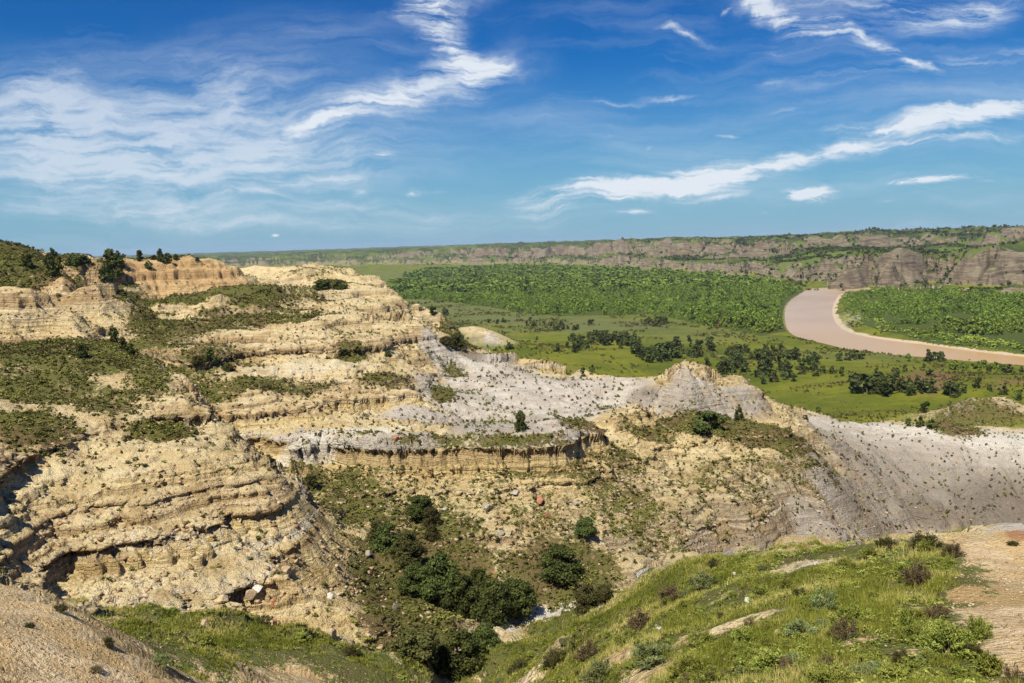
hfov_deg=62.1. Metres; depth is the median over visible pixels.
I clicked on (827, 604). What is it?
sagebrush
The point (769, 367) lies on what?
juniper tree
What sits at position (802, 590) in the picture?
shrub
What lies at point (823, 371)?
juniper tree
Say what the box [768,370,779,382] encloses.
juniper tree
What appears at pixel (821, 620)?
sagebrush
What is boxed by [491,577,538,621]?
juniper tree
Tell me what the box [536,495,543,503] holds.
boulder
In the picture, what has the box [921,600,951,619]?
dry shrub
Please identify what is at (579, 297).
woodland
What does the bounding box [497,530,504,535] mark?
boulder
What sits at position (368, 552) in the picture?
boulder
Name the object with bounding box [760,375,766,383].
juniper tree
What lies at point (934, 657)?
sagebrush
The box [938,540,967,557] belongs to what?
dry shrub
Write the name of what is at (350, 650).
shrub
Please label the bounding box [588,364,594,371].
juniper tree
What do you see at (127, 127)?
sky
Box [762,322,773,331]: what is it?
cottonwood tree
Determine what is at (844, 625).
dry shrub
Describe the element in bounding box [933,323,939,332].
cottonwood tree
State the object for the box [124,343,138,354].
juniper tree
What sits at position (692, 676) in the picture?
leafy weed
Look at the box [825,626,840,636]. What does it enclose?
shrub
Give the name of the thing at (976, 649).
shrub
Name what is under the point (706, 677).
shrub
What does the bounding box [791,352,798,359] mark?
juniper tree
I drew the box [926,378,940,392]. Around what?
juniper tree
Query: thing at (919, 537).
shrub
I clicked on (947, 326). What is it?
cottonwood tree
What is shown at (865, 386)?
juniper tree
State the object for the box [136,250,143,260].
juniper tree
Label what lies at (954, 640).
sagebrush
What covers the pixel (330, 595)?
boulder
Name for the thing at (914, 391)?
juniper tree
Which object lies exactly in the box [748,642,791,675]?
shrub
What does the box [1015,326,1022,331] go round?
cottonwood tree
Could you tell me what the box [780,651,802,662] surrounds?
sagebrush
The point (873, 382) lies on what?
juniper tree
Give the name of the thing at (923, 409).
juniper tree
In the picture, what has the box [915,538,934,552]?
sagebrush
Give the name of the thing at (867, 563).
sagebrush
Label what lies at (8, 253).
ground cover
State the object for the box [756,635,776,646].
sagebrush
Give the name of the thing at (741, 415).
bush
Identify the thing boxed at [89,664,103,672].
dry shrub
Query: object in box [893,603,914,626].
leafy weed
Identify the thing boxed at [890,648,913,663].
shrub
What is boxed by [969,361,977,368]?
willow tree
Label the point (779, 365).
juniper tree
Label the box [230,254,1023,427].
valley floor
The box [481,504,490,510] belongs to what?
boulder
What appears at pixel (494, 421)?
scattered brush
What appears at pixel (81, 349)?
juniper tree
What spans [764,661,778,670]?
leafy weed
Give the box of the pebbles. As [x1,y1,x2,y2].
[0,522,1023,682]
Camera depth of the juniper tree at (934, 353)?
575.58 m
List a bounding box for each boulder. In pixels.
[200,619,209,625]
[217,594,228,603]
[245,589,256,599]
[252,583,262,592]
[270,598,276,607]
[281,565,291,574]
[326,627,336,639]
[327,592,333,598]
[365,550,371,556]
[392,435,398,441]
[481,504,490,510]
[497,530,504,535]
[510,489,519,494]
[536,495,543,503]
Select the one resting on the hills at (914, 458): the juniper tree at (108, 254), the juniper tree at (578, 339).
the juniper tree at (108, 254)
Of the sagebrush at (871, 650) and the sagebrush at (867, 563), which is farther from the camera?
the sagebrush at (867, 563)
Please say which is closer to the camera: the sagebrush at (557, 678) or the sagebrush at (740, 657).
the sagebrush at (740, 657)
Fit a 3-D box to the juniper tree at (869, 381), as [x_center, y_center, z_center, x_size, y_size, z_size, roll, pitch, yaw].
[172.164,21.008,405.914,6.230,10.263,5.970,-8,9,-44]
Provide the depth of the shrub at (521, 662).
45.16 m
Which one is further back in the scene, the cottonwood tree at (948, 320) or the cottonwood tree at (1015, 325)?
the cottonwood tree at (948, 320)
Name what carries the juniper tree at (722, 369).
on the valley floor
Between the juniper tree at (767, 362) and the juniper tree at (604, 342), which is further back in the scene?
the juniper tree at (604, 342)
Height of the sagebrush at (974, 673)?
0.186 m
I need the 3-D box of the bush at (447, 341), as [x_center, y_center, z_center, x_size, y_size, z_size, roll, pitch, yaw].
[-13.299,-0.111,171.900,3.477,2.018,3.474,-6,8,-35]
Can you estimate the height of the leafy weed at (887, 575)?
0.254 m
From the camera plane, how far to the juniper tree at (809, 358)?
548.48 m
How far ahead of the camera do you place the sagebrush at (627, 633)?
27.63 m
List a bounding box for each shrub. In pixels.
[23,622,35,628]
[53,603,68,612]
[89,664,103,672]
[103,636,114,645]
[252,614,273,624]
[340,645,361,656]
[509,656,527,674]
[539,647,566,666]
[571,637,604,661]
[624,608,650,631]
[655,583,679,602]
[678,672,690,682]
[697,668,719,682]
[707,557,721,566]
[738,617,756,627]
[776,656,798,670]
[791,587,808,595]
[815,652,835,664]
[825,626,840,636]
[831,615,860,640]
[873,535,898,549]
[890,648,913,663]
[899,557,932,586]
[906,531,943,548]
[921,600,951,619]
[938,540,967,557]
[964,643,984,658]
[998,662,1023,682]
[1006,540,1020,545]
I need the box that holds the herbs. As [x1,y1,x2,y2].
[86,534,991,682]
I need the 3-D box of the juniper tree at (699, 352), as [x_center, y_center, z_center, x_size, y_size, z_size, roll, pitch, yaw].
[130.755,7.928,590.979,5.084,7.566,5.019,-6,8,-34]
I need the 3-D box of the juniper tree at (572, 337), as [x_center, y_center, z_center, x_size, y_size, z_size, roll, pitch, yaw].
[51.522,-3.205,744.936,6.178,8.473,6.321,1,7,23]
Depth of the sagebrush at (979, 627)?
16.18 m
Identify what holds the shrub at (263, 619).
on the ground at (263, 666)
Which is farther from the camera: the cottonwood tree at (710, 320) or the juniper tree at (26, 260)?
the cottonwood tree at (710, 320)
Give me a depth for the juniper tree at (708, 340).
659.76 m
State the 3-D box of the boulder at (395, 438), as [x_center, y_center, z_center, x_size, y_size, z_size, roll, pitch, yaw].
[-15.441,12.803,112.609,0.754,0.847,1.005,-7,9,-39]
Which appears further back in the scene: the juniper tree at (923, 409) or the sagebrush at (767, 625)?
the juniper tree at (923, 409)
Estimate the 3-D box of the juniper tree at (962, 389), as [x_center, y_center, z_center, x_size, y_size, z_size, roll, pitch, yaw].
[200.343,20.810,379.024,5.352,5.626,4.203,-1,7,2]
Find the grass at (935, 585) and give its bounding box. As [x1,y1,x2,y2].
[1,522,1023,682]
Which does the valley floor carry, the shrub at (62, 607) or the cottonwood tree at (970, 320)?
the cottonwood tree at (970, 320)
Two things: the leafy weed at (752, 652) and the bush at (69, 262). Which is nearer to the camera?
the leafy weed at (752, 652)
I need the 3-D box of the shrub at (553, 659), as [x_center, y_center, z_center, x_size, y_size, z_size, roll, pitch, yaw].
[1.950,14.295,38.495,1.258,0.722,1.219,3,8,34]
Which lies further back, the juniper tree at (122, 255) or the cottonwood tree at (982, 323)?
the cottonwood tree at (982, 323)
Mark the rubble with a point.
(146, 590)
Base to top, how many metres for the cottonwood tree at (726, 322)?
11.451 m
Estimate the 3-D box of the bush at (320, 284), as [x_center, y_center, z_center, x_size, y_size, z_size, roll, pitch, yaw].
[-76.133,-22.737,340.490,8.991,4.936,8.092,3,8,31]
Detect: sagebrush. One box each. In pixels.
[150,652,173,668]
[170,606,181,613]
[527,651,534,656]
[551,674,562,682]
[558,637,567,644]
[567,655,571,662]
[579,655,613,682]
[602,631,610,637]
[612,626,636,645]
[627,661,638,668]
[628,641,665,669]
[658,642,673,654]
[666,651,703,680]
[669,674,678,681]
[674,675,688,682]
[678,589,687,596]
[685,568,721,591]
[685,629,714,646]
[693,609,703,617]
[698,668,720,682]
[724,590,738,599]
[730,625,756,648]
[730,643,744,651]
[731,644,742,651]
[732,552,750,559]
[734,578,746,583]
[735,665,743,672]
[736,655,752,666]
[748,583,772,598]
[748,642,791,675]
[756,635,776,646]
[757,563,766,569]
[760,623,771,631]
[771,551,787,558]
[777,638,791,648]
[778,577,793,587]
[780,618,818,637]
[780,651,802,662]
[791,656,814,669]
[799,593,815,602]
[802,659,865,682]
[808,585,837,610]
[812,660,835,671]
[814,615,827,627]
[826,601,878,625]
[833,555,851,568]
[847,630,857,637]
[847,663,876,679]
[852,640,863,647]
[857,546,881,560]
[860,644,884,657]
[860,659,884,673]
[862,608,877,614]
[863,655,881,665]
[864,561,874,566]
[891,559,914,575]
[899,606,926,620]
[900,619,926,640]
[910,661,927,670]
[914,654,929,664]
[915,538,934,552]
[916,618,983,660]
[917,649,942,662]
[925,555,957,566]
[932,654,942,663]
[961,614,997,642]
[965,670,981,679]
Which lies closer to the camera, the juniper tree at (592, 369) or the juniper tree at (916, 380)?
the juniper tree at (916, 380)
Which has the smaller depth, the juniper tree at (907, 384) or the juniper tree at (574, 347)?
the juniper tree at (907, 384)
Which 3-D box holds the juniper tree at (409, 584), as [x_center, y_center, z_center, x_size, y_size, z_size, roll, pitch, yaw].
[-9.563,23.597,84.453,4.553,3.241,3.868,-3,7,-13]
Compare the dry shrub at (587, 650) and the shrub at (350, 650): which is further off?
the shrub at (350, 650)
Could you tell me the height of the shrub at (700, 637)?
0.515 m
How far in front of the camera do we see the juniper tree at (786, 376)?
486.21 m
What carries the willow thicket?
on the valley floor
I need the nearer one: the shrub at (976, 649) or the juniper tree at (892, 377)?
the shrub at (976, 649)
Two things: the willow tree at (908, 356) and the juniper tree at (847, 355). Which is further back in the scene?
the juniper tree at (847, 355)
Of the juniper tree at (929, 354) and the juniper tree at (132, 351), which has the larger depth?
the juniper tree at (929, 354)
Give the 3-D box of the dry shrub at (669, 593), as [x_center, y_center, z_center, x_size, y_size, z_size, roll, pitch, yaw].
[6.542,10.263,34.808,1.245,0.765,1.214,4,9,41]
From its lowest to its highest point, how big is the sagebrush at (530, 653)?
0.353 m
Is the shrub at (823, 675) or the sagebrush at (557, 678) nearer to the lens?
the shrub at (823, 675)
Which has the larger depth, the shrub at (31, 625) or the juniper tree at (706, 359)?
the juniper tree at (706, 359)
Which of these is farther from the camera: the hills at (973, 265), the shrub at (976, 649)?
the hills at (973, 265)
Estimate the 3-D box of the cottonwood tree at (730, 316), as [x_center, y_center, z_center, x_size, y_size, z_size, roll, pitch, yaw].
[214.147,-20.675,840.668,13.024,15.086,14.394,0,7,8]
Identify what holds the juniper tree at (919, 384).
on the valley floor
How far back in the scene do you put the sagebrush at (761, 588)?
28.00 m
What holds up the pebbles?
on the ground at (263, 666)
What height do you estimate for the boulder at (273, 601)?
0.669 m
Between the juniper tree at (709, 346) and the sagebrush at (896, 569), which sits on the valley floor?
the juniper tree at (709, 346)
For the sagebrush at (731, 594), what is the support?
on the ground at (263, 666)
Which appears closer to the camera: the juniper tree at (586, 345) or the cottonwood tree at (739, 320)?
the juniper tree at (586, 345)
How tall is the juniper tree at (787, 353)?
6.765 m
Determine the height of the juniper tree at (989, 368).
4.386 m
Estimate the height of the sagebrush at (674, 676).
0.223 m
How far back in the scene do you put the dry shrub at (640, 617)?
31.74 m
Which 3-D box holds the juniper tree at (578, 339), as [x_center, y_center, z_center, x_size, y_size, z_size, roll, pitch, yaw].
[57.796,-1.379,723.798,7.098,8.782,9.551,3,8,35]
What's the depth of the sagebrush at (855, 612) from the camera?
18.59 m
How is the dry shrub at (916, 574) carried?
on the ground at (263, 666)
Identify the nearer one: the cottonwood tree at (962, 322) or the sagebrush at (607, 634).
the sagebrush at (607, 634)
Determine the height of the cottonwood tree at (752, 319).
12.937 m
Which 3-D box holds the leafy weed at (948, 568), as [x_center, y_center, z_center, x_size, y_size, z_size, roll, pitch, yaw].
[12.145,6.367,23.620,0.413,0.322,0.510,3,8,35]
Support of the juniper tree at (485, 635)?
on the ground at (263, 666)
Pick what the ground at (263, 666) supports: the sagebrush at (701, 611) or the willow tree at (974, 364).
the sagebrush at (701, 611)
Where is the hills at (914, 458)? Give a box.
[0,242,1023,651]
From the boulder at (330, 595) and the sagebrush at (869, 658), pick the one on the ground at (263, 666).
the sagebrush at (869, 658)
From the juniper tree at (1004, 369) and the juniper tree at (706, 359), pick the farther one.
the juniper tree at (706, 359)
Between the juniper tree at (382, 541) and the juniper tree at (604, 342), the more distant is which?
the juniper tree at (604, 342)
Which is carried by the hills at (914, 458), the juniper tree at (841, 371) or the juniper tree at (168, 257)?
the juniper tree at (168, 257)
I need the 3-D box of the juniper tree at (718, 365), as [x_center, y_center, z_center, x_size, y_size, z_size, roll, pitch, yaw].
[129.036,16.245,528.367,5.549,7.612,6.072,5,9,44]
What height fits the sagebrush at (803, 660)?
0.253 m
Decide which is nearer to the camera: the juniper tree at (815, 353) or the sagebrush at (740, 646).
the sagebrush at (740, 646)
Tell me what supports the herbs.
on the ground at (263, 666)
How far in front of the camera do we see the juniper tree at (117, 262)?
278.79 m
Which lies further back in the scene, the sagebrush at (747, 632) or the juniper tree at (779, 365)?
the juniper tree at (779, 365)
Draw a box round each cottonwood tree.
[703,315,712,324]
[706,316,714,325]
[713,313,720,325]
[723,313,733,326]
[724,317,730,326]
[733,315,746,328]
[747,317,757,327]
[754,324,763,331]
[755,319,763,329]
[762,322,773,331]
[770,317,777,327]
[777,318,782,328]
[923,327,931,333]
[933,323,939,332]
[940,325,950,332]
[942,315,951,326]
[955,318,965,332]
[963,318,976,331]
[963,324,974,334]
[972,326,982,335]
[974,321,986,334]
[984,319,991,331]
[989,325,995,334]
[990,326,1000,334]
[1011,319,1022,329]
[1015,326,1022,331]
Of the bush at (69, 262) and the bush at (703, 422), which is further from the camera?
the bush at (69, 262)
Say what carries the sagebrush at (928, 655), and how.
on the ground at (263, 666)
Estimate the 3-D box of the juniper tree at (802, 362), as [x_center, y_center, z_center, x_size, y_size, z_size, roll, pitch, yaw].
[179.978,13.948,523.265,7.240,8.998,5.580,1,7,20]
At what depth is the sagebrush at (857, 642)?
16.76 m
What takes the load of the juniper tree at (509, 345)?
on the valley floor
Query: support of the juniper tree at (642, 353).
on the valley floor
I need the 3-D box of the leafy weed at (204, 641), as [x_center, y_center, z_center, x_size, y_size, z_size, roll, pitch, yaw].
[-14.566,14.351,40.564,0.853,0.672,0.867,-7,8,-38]
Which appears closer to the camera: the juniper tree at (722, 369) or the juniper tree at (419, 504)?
the juniper tree at (419, 504)
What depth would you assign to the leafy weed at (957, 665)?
14.11 m
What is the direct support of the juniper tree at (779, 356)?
on the valley floor
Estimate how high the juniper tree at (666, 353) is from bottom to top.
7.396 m
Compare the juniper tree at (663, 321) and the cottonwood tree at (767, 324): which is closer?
the cottonwood tree at (767, 324)
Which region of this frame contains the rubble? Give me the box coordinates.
[0,254,1020,651]
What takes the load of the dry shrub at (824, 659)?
on the ground at (263, 666)
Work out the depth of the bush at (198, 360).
137.49 m
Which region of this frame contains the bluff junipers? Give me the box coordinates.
[414,224,1023,292]
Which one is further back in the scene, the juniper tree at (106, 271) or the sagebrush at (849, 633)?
the juniper tree at (106, 271)
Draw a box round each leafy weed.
[199,635,214,647]
[292,631,310,640]
[611,661,620,668]
[679,599,689,606]
[685,666,699,675]
[688,673,697,681]
[693,606,701,612]
[742,664,750,673]
[743,648,759,660]
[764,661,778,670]
[790,642,808,650]
[867,589,879,598]
[873,659,921,682]
[874,557,885,564]
[880,573,890,580]
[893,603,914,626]
[897,574,902,581]
[942,565,956,573]
[947,661,966,675]
[974,648,1004,676]
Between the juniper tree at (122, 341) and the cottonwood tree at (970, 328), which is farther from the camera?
the cottonwood tree at (970, 328)
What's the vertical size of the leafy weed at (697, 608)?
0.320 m
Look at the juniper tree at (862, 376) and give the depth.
411.97 m
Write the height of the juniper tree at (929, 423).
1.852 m
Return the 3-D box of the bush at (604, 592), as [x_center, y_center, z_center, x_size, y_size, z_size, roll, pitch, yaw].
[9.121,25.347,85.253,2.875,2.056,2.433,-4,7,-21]
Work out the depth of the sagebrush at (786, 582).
28.29 m
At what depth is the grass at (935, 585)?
28.82 m
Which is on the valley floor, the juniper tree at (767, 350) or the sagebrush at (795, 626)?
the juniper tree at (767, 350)
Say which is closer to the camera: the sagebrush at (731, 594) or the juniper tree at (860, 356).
the sagebrush at (731, 594)
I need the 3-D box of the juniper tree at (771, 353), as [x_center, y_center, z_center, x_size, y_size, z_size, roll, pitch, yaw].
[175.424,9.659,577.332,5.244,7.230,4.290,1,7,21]
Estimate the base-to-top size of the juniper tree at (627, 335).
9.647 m
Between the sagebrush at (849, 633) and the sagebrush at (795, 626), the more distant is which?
the sagebrush at (795, 626)
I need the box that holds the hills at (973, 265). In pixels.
[93,225,1023,292]
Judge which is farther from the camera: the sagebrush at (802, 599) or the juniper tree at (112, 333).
the juniper tree at (112, 333)
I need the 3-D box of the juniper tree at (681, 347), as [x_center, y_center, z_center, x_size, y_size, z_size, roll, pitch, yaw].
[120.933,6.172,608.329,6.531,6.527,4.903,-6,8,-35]
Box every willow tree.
[906,353,912,360]
[952,362,959,369]
[962,363,970,370]
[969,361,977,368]
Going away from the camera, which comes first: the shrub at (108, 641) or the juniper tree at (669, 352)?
the shrub at (108, 641)
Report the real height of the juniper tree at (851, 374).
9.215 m
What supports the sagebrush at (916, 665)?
on the ground at (263, 666)
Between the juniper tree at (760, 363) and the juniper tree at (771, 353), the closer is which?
the juniper tree at (760, 363)
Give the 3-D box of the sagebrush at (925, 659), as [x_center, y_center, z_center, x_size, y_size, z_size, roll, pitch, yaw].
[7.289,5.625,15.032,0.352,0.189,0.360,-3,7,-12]
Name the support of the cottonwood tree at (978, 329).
on the valley floor
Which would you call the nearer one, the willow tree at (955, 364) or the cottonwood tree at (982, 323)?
the willow tree at (955, 364)
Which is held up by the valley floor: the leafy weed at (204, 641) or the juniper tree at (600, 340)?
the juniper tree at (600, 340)
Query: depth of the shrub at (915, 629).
16.53 m
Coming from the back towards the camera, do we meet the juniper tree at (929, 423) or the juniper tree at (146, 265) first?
the juniper tree at (146, 265)
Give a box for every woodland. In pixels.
[387,263,786,293]
[399,282,1023,327]
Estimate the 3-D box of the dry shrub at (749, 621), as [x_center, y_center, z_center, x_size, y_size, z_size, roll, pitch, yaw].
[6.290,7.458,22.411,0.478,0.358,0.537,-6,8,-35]
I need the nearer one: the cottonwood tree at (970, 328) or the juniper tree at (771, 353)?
the juniper tree at (771, 353)
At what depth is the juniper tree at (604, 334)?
740.81 m
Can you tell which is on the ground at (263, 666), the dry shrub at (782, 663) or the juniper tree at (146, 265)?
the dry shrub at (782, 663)
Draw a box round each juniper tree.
[19,254,33,267]
[43,247,63,275]
[76,342,90,357]
[98,264,114,281]
[102,248,114,266]
[107,326,118,342]
[110,254,124,276]
[113,250,125,263]
[119,336,126,348]
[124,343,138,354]
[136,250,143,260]
[144,260,152,268]
[156,248,164,261]
[163,253,171,262]
[202,348,217,361]
[367,523,399,552]
[394,562,426,597]
[406,494,434,523]
[416,550,459,609]
[428,627,485,679]
[429,307,435,313]
[439,573,479,619]
[467,565,488,592]
[469,577,519,627]
[470,621,502,651]
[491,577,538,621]
[505,342,513,348]
[538,544,585,585]
[553,343,560,351]
[568,333,573,341]
[572,344,579,352]
[573,517,596,537]
[575,335,580,343]
[579,367,585,376]
[581,340,589,348]
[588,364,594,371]
[597,335,605,342]
[599,332,610,337]
[601,337,611,345]
[621,332,630,340]
[630,343,635,353]
[635,348,642,356]
[639,349,650,359]
[643,351,654,362]
[651,320,658,325]
[651,350,655,360]
[656,355,662,362]
[658,344,668,354]
[659,318,666,324]
[661,349,671,357]
[662,351,672,360]
[671,347,683,357]
[677,346,684,353]
[688,349,696,357]
[696,340,703,347]
[697,348,703,356]
[704,357,711,364]
[705,338,713,347]
[706,341,716,350]
[715,362,723,372]
[720,366,728,374]
[721,362,729,371]
[726,348,732,355]
[728,361,736,372]
[729,349,736,355]
[729,365,734,372]
[730,356,737,369]
[733,344,744,354]
[735,354,741,367]
[739,361,750,371]
[752,349,763,358]
[753,365,770,377]
[757,354,766,361]
[757,361,763,371]
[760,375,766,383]
[762,359,772,370]
[764,346,769,356]
[767,351,773,359]
[767,364,772,375]
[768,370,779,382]
[769,345,776,354]
[772,352,781,362]
[777,361,788,371]
[780,362,791,372]
[781,351,791,359]
[781,372,788,379]
[783,369,792,377]
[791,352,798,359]
[791,373,798,381]
[797,366,806,374]
[799,357,809,369]
[805,355,819,364]
[809,360,818,369]
[810,351,821,363]
[812,367,819,375]
[820,366,826,373]
[828,366,836,373]
[835,353,842,360]
[839,366,843,376]
[844,352,851,359]
[848,373,864,379]
[848,373,866,393]
[851,350,858,358]
[858,353,865,358]
[858,373,871,388]
[860,375,873,393]
[864,375,877,394]
[871,373,886,387]
[871,377,892,393]
[877,378,895,395]
[886,375,896,391]
[888,367,899,376]
[894,379,906,392]
[899,382,912,392]
[904,387,913,395]
[905,418,911,425]
[909,384,916,394]
[913,377,920,389]
[914,416,924,427]
[916,380,925,392]
[919,401,929,412]
[921,378,929,391]
[923,349,933,360]
[925,369,935,376]
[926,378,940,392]
[926,381,933,392]
[926,419,938,428]
[932,351,938,359]
[936,351,946,360]
[936,354,944,361]
[944,382,956,392]
[947,384,961,397]
[951,389,960,397]
[955,382,966,393]
[972,377,981,387]
[986,365,992,371]
[997,385,1008,394]
[1001,365,1008,372]
[1014,389,1022,400]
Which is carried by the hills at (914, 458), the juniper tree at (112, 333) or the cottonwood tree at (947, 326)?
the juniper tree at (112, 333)
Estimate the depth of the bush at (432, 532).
95.65 m
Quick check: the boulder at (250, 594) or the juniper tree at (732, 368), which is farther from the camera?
the juniper tree at (732, 368)
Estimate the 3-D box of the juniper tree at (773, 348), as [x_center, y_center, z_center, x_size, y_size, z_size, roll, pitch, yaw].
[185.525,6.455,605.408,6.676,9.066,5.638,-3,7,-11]
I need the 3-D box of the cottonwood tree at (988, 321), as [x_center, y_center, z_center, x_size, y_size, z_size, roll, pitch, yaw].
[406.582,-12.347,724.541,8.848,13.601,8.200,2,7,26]
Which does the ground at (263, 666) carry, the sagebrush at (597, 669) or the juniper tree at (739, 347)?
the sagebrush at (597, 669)
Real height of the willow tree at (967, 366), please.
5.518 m
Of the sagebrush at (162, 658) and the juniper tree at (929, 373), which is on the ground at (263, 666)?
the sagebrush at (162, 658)
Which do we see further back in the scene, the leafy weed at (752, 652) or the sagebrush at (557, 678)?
the sagebrush at (557, 678)
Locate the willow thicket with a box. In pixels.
[843,289,1023,349]
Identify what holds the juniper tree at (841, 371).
on the valley floor
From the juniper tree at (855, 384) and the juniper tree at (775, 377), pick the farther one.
the juniper tree at (775, 377)
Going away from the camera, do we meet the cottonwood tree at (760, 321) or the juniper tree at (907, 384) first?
the juniper tree at (907, 384)
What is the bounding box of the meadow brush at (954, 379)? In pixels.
[402,288,1023,420]
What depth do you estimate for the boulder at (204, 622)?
45.56 m
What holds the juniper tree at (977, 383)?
on the valley floor
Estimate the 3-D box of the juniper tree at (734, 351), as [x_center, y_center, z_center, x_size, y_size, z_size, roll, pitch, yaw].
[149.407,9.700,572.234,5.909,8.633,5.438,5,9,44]
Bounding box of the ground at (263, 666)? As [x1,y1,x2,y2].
[0,521,1023,682]
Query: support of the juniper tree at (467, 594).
on the hills at (914, 458)
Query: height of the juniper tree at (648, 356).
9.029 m
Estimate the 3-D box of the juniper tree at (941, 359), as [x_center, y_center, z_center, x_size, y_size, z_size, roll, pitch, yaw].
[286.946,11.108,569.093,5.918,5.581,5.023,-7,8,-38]
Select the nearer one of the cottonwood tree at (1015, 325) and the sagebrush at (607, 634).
the sagebrush at (607, 634)
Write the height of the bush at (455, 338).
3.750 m
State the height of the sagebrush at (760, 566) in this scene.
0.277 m
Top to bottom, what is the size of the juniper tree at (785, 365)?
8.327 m
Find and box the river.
[785,288,1023,364]
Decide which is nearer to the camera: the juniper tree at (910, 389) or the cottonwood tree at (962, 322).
the juniper tree at (910, 389)
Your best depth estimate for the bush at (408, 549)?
88.53 m
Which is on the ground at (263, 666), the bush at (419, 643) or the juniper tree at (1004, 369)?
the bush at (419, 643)
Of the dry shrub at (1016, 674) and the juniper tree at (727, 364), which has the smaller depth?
the dry shrub at (1016, 674)
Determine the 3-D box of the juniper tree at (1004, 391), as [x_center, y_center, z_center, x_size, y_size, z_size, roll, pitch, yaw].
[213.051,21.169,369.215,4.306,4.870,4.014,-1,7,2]
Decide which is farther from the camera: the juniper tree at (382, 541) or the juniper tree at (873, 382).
the juniper tree at (873, 382)
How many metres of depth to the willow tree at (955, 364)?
512.09 m
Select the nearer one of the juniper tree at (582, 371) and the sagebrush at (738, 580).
the sagebrush at (738, 580)
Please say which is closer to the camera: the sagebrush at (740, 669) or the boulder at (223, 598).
the sagebrush at (740, 669)
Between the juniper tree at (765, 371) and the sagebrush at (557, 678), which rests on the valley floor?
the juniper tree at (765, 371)
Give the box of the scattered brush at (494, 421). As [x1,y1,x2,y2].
[0,241,1023,618]
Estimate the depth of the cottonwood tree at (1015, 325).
736.05 m
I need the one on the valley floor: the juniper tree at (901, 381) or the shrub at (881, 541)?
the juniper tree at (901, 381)
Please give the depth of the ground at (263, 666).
29.43 m
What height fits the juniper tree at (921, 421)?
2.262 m
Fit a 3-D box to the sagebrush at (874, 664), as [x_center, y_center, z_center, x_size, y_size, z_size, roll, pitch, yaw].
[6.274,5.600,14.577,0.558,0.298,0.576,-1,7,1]
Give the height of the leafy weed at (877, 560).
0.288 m
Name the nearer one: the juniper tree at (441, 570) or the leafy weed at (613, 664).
the leafy weed at (613, 664)
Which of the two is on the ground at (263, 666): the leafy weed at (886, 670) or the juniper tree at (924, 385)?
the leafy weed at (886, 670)
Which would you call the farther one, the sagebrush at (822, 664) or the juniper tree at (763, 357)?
the juniper tree at (763, 357)
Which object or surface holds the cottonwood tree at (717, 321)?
on the valley floor
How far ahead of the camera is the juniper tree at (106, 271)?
204.32 m
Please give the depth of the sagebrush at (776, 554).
34.10 m
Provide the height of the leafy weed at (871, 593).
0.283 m
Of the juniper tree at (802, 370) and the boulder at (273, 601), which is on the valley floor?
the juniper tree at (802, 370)
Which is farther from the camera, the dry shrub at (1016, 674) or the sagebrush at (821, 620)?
the sagebrush at (821, 620)
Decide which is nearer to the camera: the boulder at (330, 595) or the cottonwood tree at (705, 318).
the boulder at (330, 595)
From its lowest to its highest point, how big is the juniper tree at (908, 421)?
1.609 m
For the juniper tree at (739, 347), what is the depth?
606.96 m
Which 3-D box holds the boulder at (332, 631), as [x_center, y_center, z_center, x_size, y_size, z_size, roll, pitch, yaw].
[-10.671,17.252,50.232,0.494,0.735,0.659,2,7,26]
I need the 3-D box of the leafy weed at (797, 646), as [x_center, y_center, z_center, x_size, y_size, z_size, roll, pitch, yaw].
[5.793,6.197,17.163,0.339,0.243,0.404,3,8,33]
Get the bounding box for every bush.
[65,255,76,265]
[72,255,92,264]
[190,355,205,366]
[222,363,234,371]
[303,473,318,487]
[312,279,331,290]
[331,280,349,289]
[337,349,351,354]
[364,519,389,544]
[386,624,441,664]
[388,528,429,566]
[421,506,441,526]
[421,524,442,540]
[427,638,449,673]
[439,336,453,345]
[449,334,465,349]
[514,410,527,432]
[570,582,601,615]
[595,583,615,605]
[691,410,728,433]
[733,407,744,420]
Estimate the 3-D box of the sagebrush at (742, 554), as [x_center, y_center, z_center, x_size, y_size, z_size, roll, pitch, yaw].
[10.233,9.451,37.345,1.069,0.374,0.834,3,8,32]
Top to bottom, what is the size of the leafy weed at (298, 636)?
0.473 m
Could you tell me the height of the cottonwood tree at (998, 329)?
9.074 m
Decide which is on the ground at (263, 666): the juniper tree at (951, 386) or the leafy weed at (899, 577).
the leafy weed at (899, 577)
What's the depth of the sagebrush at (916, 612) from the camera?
18.24 m
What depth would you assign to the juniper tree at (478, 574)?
84.43 m
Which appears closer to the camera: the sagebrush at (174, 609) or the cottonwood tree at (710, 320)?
the sagebrush at (174, 609)
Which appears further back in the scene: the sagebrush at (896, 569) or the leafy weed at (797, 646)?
the sagebrush at (896, 569)
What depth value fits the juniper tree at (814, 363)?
521.42 m
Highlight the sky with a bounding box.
[0,0,1023,255]
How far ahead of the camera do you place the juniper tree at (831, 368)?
499.61 m
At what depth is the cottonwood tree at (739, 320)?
817.15 m
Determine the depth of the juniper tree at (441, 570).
81.35 m
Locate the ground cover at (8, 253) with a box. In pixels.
[0,239,1023,651]

